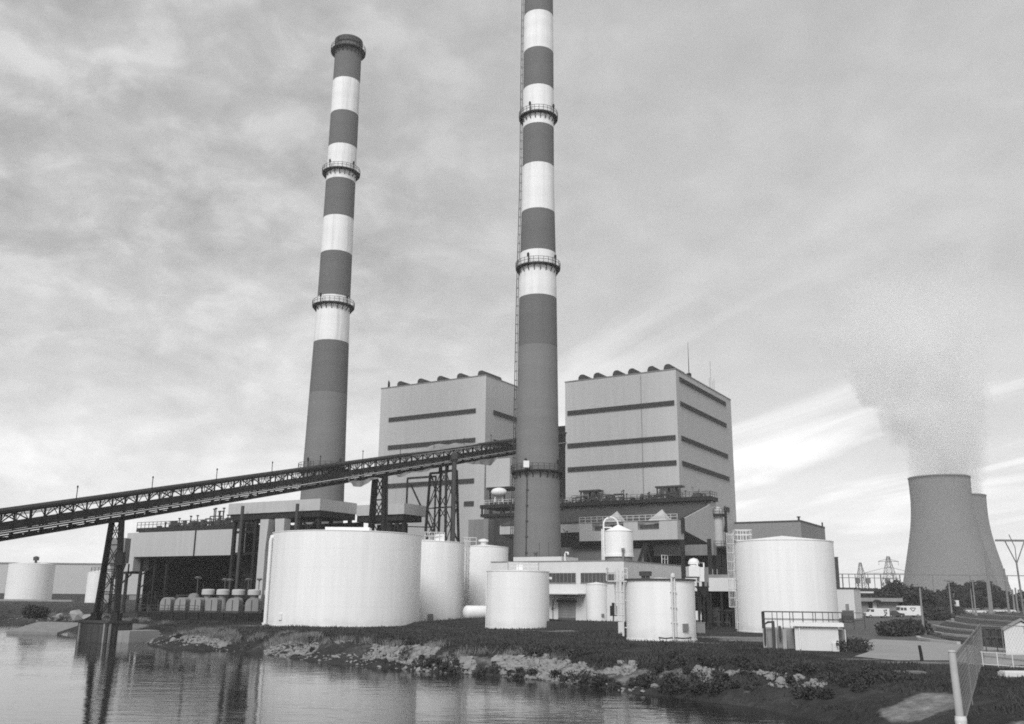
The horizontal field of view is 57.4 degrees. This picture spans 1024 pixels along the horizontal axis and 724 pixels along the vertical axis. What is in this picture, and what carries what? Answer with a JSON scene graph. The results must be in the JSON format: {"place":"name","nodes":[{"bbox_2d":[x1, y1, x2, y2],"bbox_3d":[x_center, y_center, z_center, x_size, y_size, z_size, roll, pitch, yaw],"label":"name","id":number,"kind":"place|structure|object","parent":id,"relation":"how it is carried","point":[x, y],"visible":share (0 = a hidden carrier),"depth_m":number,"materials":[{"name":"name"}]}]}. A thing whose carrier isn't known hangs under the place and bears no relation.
{"place":"outdoors","nodes":[
{"label":"outdoors","id":0,"kind":"place"},
{"bbox_2d":[0,599,73,601],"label":"curb wall","id":1,"kind":"structure","parent":0,"point":[36,600],"depth_m":379.39,"materials":[{"name":"concrete"}]},
{"bbox_2d":[0,562,143,599],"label":"long warehouse","id":2,"kind":"structure","parent":0,"point":[70,578],"depth_m":506.06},
{"bbox_2d":[0,625,831,723],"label":"water","id":3,"kind":"structure","parent":0,"point":[65,678],"depth_m":52.48,"materials":[{"name":"grey liquid"}]},
{"bbox_2d":[7,622,77,634],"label":"ramp slab","id":4,"kind":"structure","parent":3,"relation":"in","point":[47,628],"depth_m":124.27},
{"bbox_2d":[76,620,158,642],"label":"pier","id":5,"kind":"structure","parent":3,"relation":"in","point":[103,631],"depth_m":106.03,"materials":[{"name":"concrete"}]},
{"bbox_2d":[375,370,516,545],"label":"boiler house","id":6,"kind":"structure","parent":0,"point":[421,413],"depth_m":276.33,"materials":[{"name":"metal"}]},
{"bbox_2d":[0,600,1023,723],"bbox_3d":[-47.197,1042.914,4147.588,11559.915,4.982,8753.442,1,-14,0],"label":"ground","id":7,"kind":"structure","parent":0,"point":[925,707],"depth_m":59.63,"materials":[{"name":"black plant"}]},
{"bbox_2d":[4,556,55,599],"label":"storage tank","id":8,"kind":"object","parent":7,"relation":"on","point":[31,580],"visible":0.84,"depth_m":390.66,"materials":[{"name":"metal"}]},
{"bbox_2d":[20,603,51,618],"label":"bush","id":9,"kind":"object","parent":7,"relation":"on","point":[32,611],"visible":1,"depth_m":141.92,"materials":[{"name":"grey plant"}]},
{"bbox_2d":[0,594,128,599],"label":"hedge","id":10,"kind":"object","parent":7,"relation":"on","point":[66,597],"visible":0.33,"depth_m":455.35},
{"bbox_2d":[55,610,102,621],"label":"rocks","id":11,"kind":"object","parent":7,"relation":"on","point":[74,615],"visible":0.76,"depth_m":145.55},
{"bbox_2d":[84,567,110,602],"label":"storage tank","id":12,"kind":"object","parent":7,"relation":"on","point":[92,585],"visible":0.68,"depth_m":350.44,"materials":[{"name":"metal"}]},
{"bbox_2d":[101,538,130,612],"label":"hopper stand","id":13,"kind":"object","parent":7,"relation":"on","point":[127,545],"visible":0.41,"depth_m":186.70,"materials":[{"name":"metal"}]},
{"bbox_2d":[121,508,259,611],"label":"turbine hall","id":14,"kind":"structure","parent":7,"relation":"on","point":[174,559],"depth_m":199.17,"materials":[{"name":"metal"}]},
{"bbox_2d":[137,605,263,621],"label":"intake deck","id":15,"kind":"structure","parent":7,"relation":"on","point":[197,615],"depth_m":138.38,"materials":[{"name":"metal"}]},
{"bbox_2d":[159,597,175,611],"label":"pump housing","id":16,"kind":"object","parent":15,"relation":"on","point":[165,602],"visible":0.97,"depth_m":140.71,"materials":[{"name":"paint"}]},
{"bbox_2d":[173,597,189,611],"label":"pump housing","id":17,"kind":"object","parent":15,"relation":"on","point":[182,601],"visible":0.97,"depth_m":140.36,"materials":[{"name":"paint"}]},
{"bbox_2d":[189,598,204,611],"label":"pump housing","id":18,"kind":"object","parent":15,"relation":"on","point":[200,603],"visible":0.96,"depth_m":139.97,"materials":[{"name":"paint"}]},
{"bbox_2d":[202,589,214,606],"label":"mushroom vent","id":19,"kind":"object","parent":15,"relation":"on","point":[207,593],"visible":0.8,"depth_m":143.66,"materials":[{"name":"metal"}]},
{"bbox_2d":[204,598,221,612],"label":"pump housing","id":20,"kind":"object","parent":15,"relation":"on","point":[213,605],"visible":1,"depth_m":139.51,"materials":[{"name":"paint"}]},
{"bbox_2d":[216,589,229,611],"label":"mushroom vent","id":21,"kind":"object","parent":15,"relation":"on","point":[222,593],"visible":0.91,"depth_m":143.25,"materials":[{"name":"metal"}]},
{"bbox_2d":[225,598,242,612],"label":"pump housing","id":22,"kind":"object","parent":15,"relation":"on","point":[234,605],"visible":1,"depth_m":139.01,"materials":[{"name":"paint"}]},
{"bbox_2d":[232,589,244,597],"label":"mushroom vent","id":23,"kind":"object","parent":15,"relation":"on","point":[238,593],"visible":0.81,"depth_m":142.93,"materials":[{"name":"metal"}]},
{"bbox_2d":[244,598,262,612],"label":"pump housing","id":24,"kind":"object","parent":15,"relation":"on","point":[253,605],"visible":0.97,"depth_m":138.51,"materials":[{"name":"paint"}]},
{"bbox_2d":[248,589,260,597],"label":"mushroom vent","id":25,"kind":"object","parent":15,"relation":"on","point":[254,593],"visible":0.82,"depth_m":142.50,"materials":[{"name":"metal"}]},
{"bbox_2d":[0,426,566,620],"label":"conveyor","id":26,"kind":"object","parent":7,"relation":"on","point":[454,457],"visible":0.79,"depth_m":125.58,"materials":[{"name":"metal"}]},
{"bbox_2d":[349,477,377,486],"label":"tarpaulin","id":27,"kind":"object","parent":26,"relation":"hanging from","point":[355,483],"visible":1,"depth_m":149.30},
{"bbox_2d":[396,468,431,476],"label":"tarpaulin","id":28,"kind":"object","parent":26,"relation":"hanging from","point":[406,473],"visible":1,"depth_m":161.49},
{"bbox_2d":[409,443,477,455],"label":"tarpaulin","id":29,"kind":"object","parent":26,"relation":"on","point":[438,447],"visible":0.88,"depth_m":172.12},
{"bbox_2d":[463,457,497,464],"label":"tarpaulin","id":30,"kind":"object","parent":26,"relation":"hanging from","point":[486,461],"visible":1,"depth_m":183.80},
{"bbox_2d":[46,612,576,660],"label":"rocks","id":31,"kind":"object","parent":7,"relation":"on","point":[212,633],"visible":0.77,"depth_m":89.02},
{"bbox_2d":[227,498,425,611],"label":"transfer house","id":32,"kind":"structure","parent":7,"relation":"on","point":[270,517],"depth_m":172.23,"materials":[{"name":"metal"}]},
{"bbox_2d":[298,34,365,524],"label":"chimney","id":33,"kind":"object","parent":7,"relation":"on","point":[333,308],"visible":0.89,"depth_m":225.21,"materials":[{"name":"paint"}]},
{"bbox_2d":[262,527,421,626],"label":"storage tank","id":34,"kind":"object","parent":7,"relation":"on","point":[349,576],"visible":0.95,"depth_m":118.88,"materials":[{"name":"metal"}]},
{"bbox_2d":[7,615,827,692],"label":"riprap","id":35,"kind":"object","parent":7,"relation":"on","point":[469,663],"visible":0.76,"depth_m":68.44,"materials":[{"name":"stone"}]},
{"bbox_2d":[406,475,436,539],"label":"gantry","id":36,"kind":"object","parent":7,"relation":"on","point":[421,477],"visible":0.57,"depth_m":197.05,"materials":[{"name":"metal"}]},
{"bbox_2d":[419,532,464,621],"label":"storage tank","id":37,"kind":"object","parent":7,"relation":"on","point":[442,580],"visible":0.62,"depth_m":143.63,"materials":[{"name":"metal"}]},
{"bbox_2d":[7,610,913,699],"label":"undergrowth","id":38,"kind":"object","parent":7,"relation":"on","point":[700,687],"visible":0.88,"depth_m":55.74,"materials":[{"name":"plant"}]},
{"bbox_2d":[463,606,485,617],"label":"pressure vessel","id":39,"kind":"object","parent":7,"relation":"on","point":[474,611],"visible":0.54,"depth_m":135.86,"materials":[{"name":"white paint"}]},
{"bbox_2d":[463,537,508,617],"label":"storage tank","id":40,"kind":"object","parent":7,"relation":"on","point":[478,559],"visible":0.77,"depth_m":159.46,"materials":[{"name":"metal"}]},
{"bbox_2d":[468,499,514,560],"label":"precipitator","id":41,"kind":"object","parent":7,"relation":"on","point":[487,529],"visible":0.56,"depth_m":247.04,"materials":[{"name":"metal"}]},
{"bbox_2d":[491,488,506,501],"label":"surge drum","id":42,"kind":"object","parent":41,"relation":"on","point":[498,492],"visible":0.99,"depth_m":252.07,"materials":[{"name":"white paint"}]},
{"bbox_2d":[486,458,515,513],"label":"bunker bay","id":43,"kind":"object","parent":41,"relation":"on","point":[498,473],"visible":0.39,"depth_m":255.62,"materials":[{"name":"metal"}]},
{"bbox_2d":[485,562,551,628],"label":"storage tank","id":44,"kind":"object","parent":7,"relation":"on","point":[518,597],"visible":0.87,"depth_m":117.42,"materials":[{"name":"metal"}]},
{"bbox_2d":[510,0,563,556],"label":"chimney","id":45,"kind":"object","parent":7,"relation":"on","point":[537,473],"visible":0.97,"depth_m":192.14,"materials":[{"name":"paint"}]},
{"bbox_2d":[559,426,565,498],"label":"lift shaft","id":46,"kind":"object","parent":7,"relation":"on","point":[562,480],"visible":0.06,"depth_m":259.92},
{"bbox_2d":[490,653,636,671],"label":"rubble","id":47,"kind":"object","parent":7,"relation":"on","point":[500,658],"visible":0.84,"depth_m":66.37,"materials":[{"name":"stone"}]},
{"bbox_2d":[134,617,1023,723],"bbox_3d":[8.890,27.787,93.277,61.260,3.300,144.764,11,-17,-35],"label":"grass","id":48,"kind":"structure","parent":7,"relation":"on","point":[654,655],"depth_m":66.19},
{"bbox_2d":[547,621,617,630],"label":"containment wall","id":49,"kind":"structure","parent":48,"relation":"on","point":[570,625],"depth_m":111.55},
{"bbox_2d":[997,670,1023,676],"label":"concrete lid","id":50,"kind":"object","parent":48,"relation":"on","point":[1006,673],"visible":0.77,"depth_m":49.88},
{"bbox_2d":[491,543,680,621],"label":"service building","id":51,"kind":"structure","parent":7,"relation":"on","point":[571,578],"depth_m":138.49,"materials":[{"name":"white concrete"}]},
{"bbox_2d":[558,595,575,617],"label":"roll door","id":52,"kind":"structure","parent":51,"relation":"in","point":[565,609],"depth_m":137.99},
{"bbox_2d":[601,517,633,560],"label":"storage tank","id":53,"kind":"object","parent":51,"relation":"on","point":[617,542],"visible":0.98,"depth_m":138.19,"materials":[{"name":"metal"}]},
{"bbox_2d":[585,582,606,620],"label":"storage tank","id":54,"kind":"object","parent":7,"relation":"on","point":[596,600],"visible":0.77,"depth_m":134.41,"materials":[{"name":"metal"}]},
{"bbox_2d":[500,485,726,610],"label":"precipitator","id":55,"kind":"object","parent":7,"relation":"on","point":[673,525],"visible":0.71,"depth_m":220.92,"materials":[{"name":"metal"}]},
{"bbox_2d":[610,603,616,621],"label":"switch box","id":56,"kind":"object","parent":7,"relation":"on","point":[612,610],"visible":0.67,"depth_m":113.22,"materials":[{"name":"metal"}]},
{"bbox_2d":[564,355,735,577],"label":"boiler house","id":57,"kind":"structure","parent":7,"relation":"on","point":[633,431],"depth_m":247.62,"materials":[{"name":"metal"}]},
{"bbox_2d":[606,568,696,641],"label":"storage tank","id":58,"kind":"object","parent":7,"relation":"on","point":[656,608],"visible":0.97,"depth_m":89.04,"materials":[{"name":"metal"}]},
{"bbox_2d":[686,558,709,629],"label":"dust collector","id":59,"kind":"object","parent":7,"relation":"on","point":[694,569],"visible":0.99,"depth_m":121.00,"materials":[{"name":"white paint"}]},
{"bbox_2d":[696,622,705,632],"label":"electrical cabinet","id":60,"kind":"object","parent":7,"relation":"on","point":[700,627],"visible":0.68,"depth_m":108.76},
{"bbox_2d":[685,569,736,626],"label":"canopy building","id":61,"kind":"structure","parent":7,"relation":"on","point":[722,613],"depth_m":135.91,"materials":[{"name":"metal"}]},
{"bbox_2d":[713,507,729,574],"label":"scrubber vessel","id":62,"kind":"object","parent":7,"relation":"on","point":[719,515],"visible":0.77,"depth_m":225.27,"materials":[{"name":"metal"}]},
{"bbox_2d":[726,529,839,632],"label":"storage tank","id":63,"kind":"object","parent":7,"relation":"on","point":[782,573],"visible":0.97,"depth_m":112.11,"materials":[{"name":"metal"}]},
{"bbox_2d":[790,622,846,651],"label":"pump house","id":64,"kind":"structure","parent":7,"relation":"on","point":[816,636],"depth_m":74.43,"materials":[{"name":"white paint"}]},
{"bbox_2d":[834,557,839,586],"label":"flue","id":65,"kind":"object","parent":7,"relation":"on","point":[837,572],"visible":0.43,"depth_m":210.02,"materials":[{"name":"metal"}]},
{"bbox_2d":[837,587,861,618],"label":"office block","id":66,"kind":"structure","parent":7,"relation":"on","point":[848,598],"depth_m":199.93,"materials":[{"name":"metal"}]},
{"bbox_2d":[836,636,873,652],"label":"shrub bed","id":67,"kind":"object","parent":7,"relation":"on","point":[854,644],"visible":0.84,"depth_m":73.73,"materials":[{"name":"grey plant"}]},
{"bbox_2d":[761,611,954,648],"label":"railing","id":68,"kind":"object","parent":7,"relation":"on","point":[778,637],"visible":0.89,"depth_m":77.27,"materials":[{"name":"metal"}]},
{"bbox_2d":[855,563,868,587],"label":"pylon","id":69,"kind":"object","parent":7,"relation":"on","point":[859,570],"visible":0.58,"depth_m":410.29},
{"bbox_2d":[865,556,914,584],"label":"pylon","id":70,"kind":"object","parent":7,"relation":"on","point":[888,557],"visible":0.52,"depth_m":547.31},
{"bbox_2d":[873,579,907,604],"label":"tree","id":71,"kind":"object","parent":7,"relation":"on","point":[890,589],"visible":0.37,"depth_m":252.74,"materials":[{"name":"grey plant"}]},
{"bbox_2d":[839,607,966,640],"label":"asphalt yard","id":72,"kind":"structure","parent":7,"relation":"on","point":[868,633],"depth_m":131.06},
{"bbox_2d":[842,610,854,621],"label":"parked van","id":73,"kind":"object","parent":72,"relation":"on","point":[848,615],"visible":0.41,"depth_m":164.60,"materials":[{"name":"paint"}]},
{"bbox_2d":[860,588,887,597],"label":"switchgear","id":74,"kind":"object","parent":72,"relation":"on","point":[866,593],"visible":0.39,"depth_m":291.72,"materials":[{"name":"metal"}]},
{"bbox_2d":[862,608,889,617],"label":"parked van","id":75,"kind":"object","parent":72,"relation":"on","point":[880,612],"visible":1,"depth_m":208.02,"materials":[{"name":"white paint"}]},
{"bbox_2d":[861,598,902,614],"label":"gatehouse","id":76,"kind":"object","parent":72,"relation":"on","point":[890,604],"visible":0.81,"depth_m":242.00,"materials":[{"name":"concrete"}]},
{"bbox_2d":[887,610,904,616],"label":"parked car","id":77,"kind":"object","parent":72,"relation":"on","point":[895,613],"visible":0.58,"depth_m":217.67,"materials":[{"name":"paint"}]},
{"bbox_2d":[896,606,920,616],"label":"parked van","id":78,"kind":"object","parent":72,"relation":"on","point":[913,611],"visible":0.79,"depth_m":219.55,"materials":[{"name":"white paint"}]},
{"bbox_2d":[912,585,926,634],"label":"street lamp","id":79,"kind":"object","parent":72,"relation":"on","point":[921,608],"visible":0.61,"depth_m":110.60,"materials":[{"name":"metal"}]},
{"bbox_2d":[916,636,960,643],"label":"kerb","id":80,"kind":"structure","parent":72,"relation":"on","point":[936,640],"depth_m":90.24,"materials":[{"name":"concrete"}]},
{"bbox_2d":[874,618,933,636],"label":"shrub bed","id":81,"kind":"object","parent":7,"relation":"on","point":[899,627],"visible":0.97,"depth_m":105.43,"materials":[{"name":"grey plant"}]},
{"bbox_2d":[897,584,940,613],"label":"tree","id":82,"kind":"object","parent":7,"relation":"on","point":[910,596],"visible":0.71,"depth_m":244.90,"materials":[{"name":"grey plant"}]},
{"bbox_2d":[839,574,1023,594],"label":"bus gantry","id":83,"kind":"object","parent":7,"relation":"on","point":[868,581],"visible":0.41,"depth_m":419.32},
{"bbox_2d":[930,589,955,607],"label":"tree","id":84,"kind":"object","parent":7,"relation":"on","point":[944,594],"visible":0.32,"depth_m":318.63,"materials":[{"name":"grey plant"}]},
{"bbox_2d":[923,606,965,620],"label":"shrub bed","id":85,"kind":"object","parent":7,"relation":"on","point":[937,613],"visible":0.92,"depth_m":194.32,"materials":[{"name":"grey plant"}]},
{"bbox_2d":[903,474,998,594],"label":"cooling tower","id":86,"kind":"structure","parent":7,"relation":"on","point":[945,541],"depth_m":847.97,"materials":[{"name":"concrete"}]},
{"bbox_2d":[942,581,967,606],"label":"tree","id":87,"kind":"object","parent":7,"relation":"on","point":[959,593],"visible":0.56,"depth_m":323.37,"materials":[{"name":"grey plant"}]},
{"bbox_2d":[962,580,985,608],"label":"tree","id":88,"kind":"object","parent":7,"relation":"on","point":[967,586],"visible":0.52,"depth_m":327.02,"materials":[{"name":"grey plant"}]},
{"bbox_2d":[930,609,1023,642],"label":"parking area","id":89,"kind":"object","parent":7,"relation":"on","point":[972,621],"visible":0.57,"depth_m":167.39,"materials":[{"name":"concrete"}]},
{"bbox_2d":[929,630,969,637],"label":"kerb","id":90,"kind":"structure","parent":89,"relation":"on","point":[949,634],"depth_m":107.04,"materials":[{"name":"concrete"}]},
{"bbox_2d":[944,580,954,620],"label":"street lamp","id":91,"kind":"object","parent":89,"relation":"on","point":[951,619],"visible":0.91,"depth_m":180.78,"materials":[{"name":"metal"}]},
{"bbox_2d":[932,625,973,631],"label":"kerb","id":92,"kind":"structure","parent":89,"relation":"on","point":[950,628],"depth_m":128.86,"materials":[{"name":"concrete"}]},
{"bbox_2d":[945,620,1002,628],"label":"kerb","id":93,"kind":"structure","parent":89,"relation":"on","point":[969,624],"depth_m":151.56,"materials":[{"name":"concrete"}]},
{"bbox_2d":[955,616,1013,621],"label":"kerb","id":94,"kind":"structure","parent":89,"relation":"on","point":[983,619],"depth_m":190.82,"materials":[{"name":"concrete"}]},
{"bbox_2d":[984,551,994,612],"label":"street lamp","id":95,"kind":"object","parent":89,"relation":"on","point":[987,569],"visible":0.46,"depth_m":302.21,"materials":[{"name":"metal"}]},
{"bbox_2d":[986,580,993,613],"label":"street lamp","id":96,"kind":"object","parent":89,"relation":"on","point":[989,601],"visible":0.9,"depth_m":290.74,"materials":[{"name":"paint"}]},
{"bbox_2d":[1003,568,1011,612],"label":"street lamp","id":97,"kind":"object","parent":89,"relation":"on","point":[1008,605],"visible":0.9,"depth_m":310.65,"materials":[{"name":"metal"}]},
{"bbox_2d":[995,535,1023,613],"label":"transmission pole","id":98,"kind":"object","parent":89,"relation":"on","point":[1016,561],"visible":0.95,"depth_m":294.15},
{"bbox_2d":[971,580,993,608],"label":"tree","id":99,"kind":"object","parent":7,"relation":"on","point":[981,583],"visible":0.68,"depth_m":326.74,"materials":[{"name":"grey plant"}]},
{"bbox_2d":[947,623,1023,723],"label":"chain fence","id":100,"kind":"object","parent":7,"relation":"on","point":[960,716],"visible":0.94,"depth_m":36.35,"materials":[{"name":"metal"}]},
{"bbox_2d":[972,493,1011,593],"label":"cooling tower","id":101,"kind":"structure","parent":7,"relation":"on","point":[980,508],"depth_m":972.52,"materials":[{"name":"concrete"}]},
{"bbox_2d":[986,581,1003,608],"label":"tree","id":102,"kind":"object","parent":7,"relation":"on","point":[996,593],"visible":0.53,"depth_m":333.21,"materials":[{"name":"grey plant"}]},
{"bbox_2d":[969,651,1023,666],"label":"pipe rail","id":103,"kind":"object","parent":7,"relation":"on","point":[983,664],"visible":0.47,"depth_m":57.90,"materials":[{"name":"metal"}]},
{"bbox_2d":[995,590,1012,608],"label":"tree","id":104,"kind":"object","parent":7,"relation":"on","point":[1004,604],"visible":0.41,"depth_m":338.17,"materials":[{"name":"grey plant"}]},
{"bbox_2d":[1002,618,1023,654],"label":"gable shed","id":105,"kind":"structure","parent":7,"relation":"on","point":[1009,635],"depth_m":71.13,"materials":[{"name":"concrete"}]},
{"bbox_2d":[1009,594,1021,610],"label":"tree","id":106,"kind":"object","parent":7,"relation":"on","point":[1019,602],"visible":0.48,"depth_m":338.12,"materials":[{"name":"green plant"}]},
{"bbox_2d":[0,0,1023,595],"label":"sky","id":107,"kind":"structure","parent":0,"point":[818,205],"materials":[{"name":"grey"}]},
{"bbox_2d":[734,516,825,539],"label":"annex building","id":108,"kind":"structure","parent":0,"point":[789,528],"depth_m":263.84,"materials":[{"name":"metal"}]},
{"bbox_2d":[855,639,1023,664],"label":"sandy road","id":109,"kind":"structure","parent":0,"point":[897,649],"depth_m":72.77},
{"bbox_2d":[981,627,1004,651],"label":"storage rack","id":110,"kind":"object","parent":109,"relation":"on","point":[994,640],"visible":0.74,"depth_m":75.12,"materials":[{"name":"metal"}]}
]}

